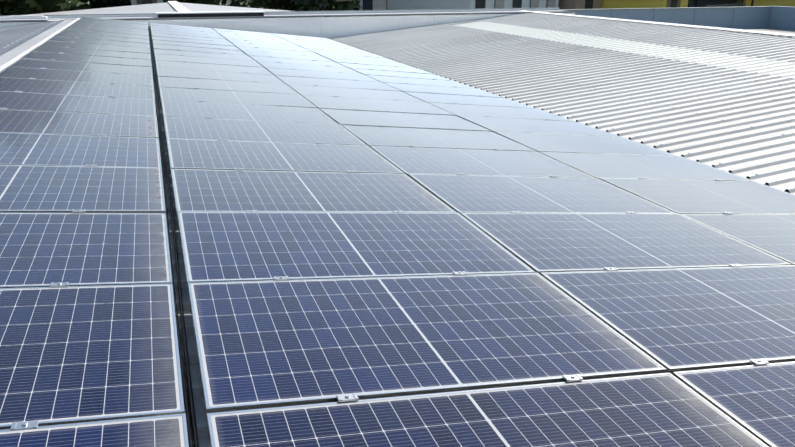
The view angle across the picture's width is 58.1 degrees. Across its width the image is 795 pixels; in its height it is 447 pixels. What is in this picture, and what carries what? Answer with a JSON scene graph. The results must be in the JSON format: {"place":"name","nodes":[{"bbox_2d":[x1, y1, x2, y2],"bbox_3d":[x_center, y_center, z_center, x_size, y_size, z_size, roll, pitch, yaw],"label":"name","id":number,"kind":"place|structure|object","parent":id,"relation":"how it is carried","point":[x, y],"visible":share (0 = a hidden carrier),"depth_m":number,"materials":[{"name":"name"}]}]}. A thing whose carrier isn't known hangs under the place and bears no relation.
{"place":"outdoors","nodes":[
{"label":"outdoors","id":0,"kind":"place"},
{"bbox_2d":[131,0,162,4],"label":"house","id":1,"kind":"structure","parent":0,"point":[137,2],"depth_m":70.45,"materials":[{"name":"paint"}]},
{"bbox_2d":[281,0,558,10],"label":"building","id":2,"kind":"structure","parent":0,"point":[429,4],"depth_m":56.55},
{"bbox_2d":[329,24,794,194],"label":"roof","id":3,"kind":"structure","parent":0,"point":[734,142],"depth_m":11.83,"materials":[{"name":"grey metal"}]},
{"bbox_2d":[343,25,794,186],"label":"roof screws","id":4,"kind":"object","parent":3,"relation":"on","point":[595,88],"visible":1,"depth_m":12.67,"materials":[{"name":"white metal"}]},
{"bbox_2d":[453,21,794,79],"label":"roof skylight","id":5,"kind":"object","parent":3,"relation":"attached to","point":[782,69],"visible":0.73,"depth_m":15.50,"materials":[{"name":"white plastic"}]},
{"bbox_2d":[483,21,794,73],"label":"roof screws","id":6,"kind":"object","parent":5,"relation":"attached to","point":[658,55],"visible":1,"depth_m":15.22,"materials":[{"name":"white metal"}]},
{"bbox_2d":[521,10,794,35],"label":"edge flashing","id":7,"kind":"object","parent":3,"relation":"on","point":[754,31],"visible":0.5,"depth_m":19.15,"materials":[{"name":"white metal"}]},
{"bbox_2d":[558,0,601,8],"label":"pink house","id":8,"kind":"structure","parent":0,"point":[579,4],"depth_m":59.57,"materials":[{"name":"paint"}]},
{"bbox_2d":[601,0,753,8],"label":"yellow house","id":9,"kind":"structure","parent":0,"point":[610,4],"depth_m":59.44,"materials":[{"name":"paint"}]},
{"bbox_2d":[743,28,794,33],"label":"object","id":10,"kind":"structure","parent":0,"point":[776,30],"depth_m":29.67,"materials":[{"name":"white metal"}]},
{"bbox_2d":[527,6,794,29],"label":"parapet wall","id":11,"kind":"structure","parent":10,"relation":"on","point":[772,17],"depth_m":29.90,"materials":[{"name":"grey concrete"}]},
{"bbox_2d":[753,0,794,6],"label":"yellow house","id":12,"kind":"structure","parent":0,"point":[789,3],"depth_m":63.91,"materials":[{"name":"paint"}]},
{"label":"ground","id":13,"kind":"structure","parent":0,"visible":0},
{"bbox_2d":[0,0,87,15],"bbox_3d":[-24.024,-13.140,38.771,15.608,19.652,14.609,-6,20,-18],"label":"tree","id":14,"kind":"object","parent":13,"relation":"on","point":[33,6],"visible":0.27,"depth_m":41.45,"materials":[{"name":"green plant"}]},
{"bbox_2d":[69,0,94,10],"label":"tree","id":15,"kind":"object","parent":13,"relation":"on","point":[81,5],"visible":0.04,"depth_m":64.29,"materials":[{"name":"green plant"}]},
{"bbox_2d":[80,0,122,9],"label":"tree","id":16,"kind":"object","parent":13,"relation":"on","point":[95,4],"visible":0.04,"depth_m":81.11,"materials":[{"name":"green plant"}]},
{"bbox_2d":[120,0,233,5],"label":"tree","id":17,"kind":"object","parent":13,"relation":"on","point":[207,2],"visible":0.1,"depth_m":83.25,"materials":[{"name":"green plant"}]},
{"bbox_2d":[184,0,264,7],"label":"tree","id":18,"kind":"object","parent":13,"relation":"on","point":[243,3],"visible":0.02,"depth_m":87.49,"materials":[{"name":"green plant"}]},
{"bbox_2d":[246,0,362,10],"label":"tree","id":19,"kind":"object","parent":13,"relation":"on","point":[309,5],"visible":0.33,"depth_m":56.25,"materials":[{"name":"green plant"}]},
{"bbox_3d":[-23.872,-3.810,30.197,53.500,7.600,20.700,-6,20,-18],"label":"low roof","id":20,"kind":"object","parent":13,"relation":"on","visible":0},
{"bbox_2d":[28,1,286,14],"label":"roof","id":21,"kind":"structure","parent":20,"relation":"on","point":[171,6],"depth_m":35.89,"materials":[{"name":"grey metal"}]},
{"bbox_3d":[11.915,1.722,14.915,59.000,7.100,30.280,-6,20,-18],"label":"building body","id":22,"kind":"object","parent":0,"visible":0},
{"bbox_2d":[0,20,64,55],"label":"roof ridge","id":23,"kind":"structure","parent":22,"relation":"on","point":[10,35],"depth_m":16.96,"materials":[{"name":"grey metal"}]},
{"bbox_2d":[0,19,75,66],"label":"ridge cap","id":24,"kind":"object","parent":23,"relation":"on","point":[7,57],"visible":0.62,"depth_m":13.38,"materials":[{"name":"grey metal"}]},
{"bbox_2d":[46,18,79,20],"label":"loose flashing offcuts","id":25,"kind":"object","parent":23,"relation":"on","point":[62,19],"visible":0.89,"depth_m":20.88,"materials":[{"name":"silver metal"}]},
{"bbox_2d":[148,24,209,446],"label":"panel gap","id":26,"kind":"object","parent":22,"relation":"attached to","point":[201,424],"depth_m":3.21,"materials":[{"name":"black"}]},
{"bbox_2d":[0,19,78,70],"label":"roof flashing","id":27,"kind":"object","parent":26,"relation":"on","point":[24,53],"visible":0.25,"depth_m":12.36,"materials":[{"name":"white metal"}]},
{"bbox_2d":[148,28,198,446],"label":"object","id":28,"kind":"object","parent":26,"relation":"on","point":[190,431],"visible":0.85,"depth_m":3.04,"materials":[{"name":"black plastic"}]},
{"bbox_2d":[0,18,794,446],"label":"solar panel frames","id":29,"kind":"structure","parent":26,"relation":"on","point":[330,400],"depth_m":3.52,"materials":[{"name":"silver metal"}]},
{"bbox_2d":[0,18,768,429],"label":"panel clamps","id":30,"kind":"object","parent":29,"relation":"on","point":[338,396],"visible":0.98,"depth_m":3.91,"materials":[{"name":"silver metal"}]},
{"bbox_2d":[0,17,794,446],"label":"solar panels","id":31,"kind":"object","parent":29,"relation":"in","point":[84,351],"visible":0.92,"depth_m":3.71,"materials":[{"name":"blue glass"}]},
{"bbox_2d":[0,7,575,38],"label":"parapet wall","id":32,"kind":"structure","parent":22,"relation":"on","point":[327,24],"depth_m":23.96,"materials":[{"name":"grey"}]},
{"bbox_2d":[0,15,47,19],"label":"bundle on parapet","id":33,"kind":"object","parent":32,"relation":"on","point":[25,17],"visible":1,"depth_m":21.06,"materials":[{"name":"white plastic"}]},
{"bbox_2d":[156,11,265,17],"bbox_3d":[-6.024,-6.765,23.134,3.400,0.150,0.700,-6,20,-18],"label":"roof edge","id":34,"kind":"object","parent":32,"relation":"on","point":[208,14],"visible":0.93,"depth_m":22.86,"materials":[{"name":"white metal"}]},
{"bbox_2d":[476,12,794,62],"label":"roof","id":35,"kind":"structure","parent":32,"relation":"attached to","point":[718,40],"depth_m":17.60,"materials":[{"name":"grey metal"}]},
{"bbox_2d":[445,20,476,24],"bbox_3d":[2.266,-7.009,24.991,1.148,0.142,0.700,-6,20,-18],"label":"roof","id":36,"kind":"object","parent":35,"relation":"attached to","point":[461,22],"visible":0.5,"depth_m":25.08,"materials":[{"name":"grey metal"}]},
{"bbox_2d":[502,12,788,58],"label":"roof screws","id":37,"kind":"object","parent":35,"relation":"attached to","point":[648,30],"visible":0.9,"depth_m":17.32,"materials":[{"name":"white metal"}]}
]}

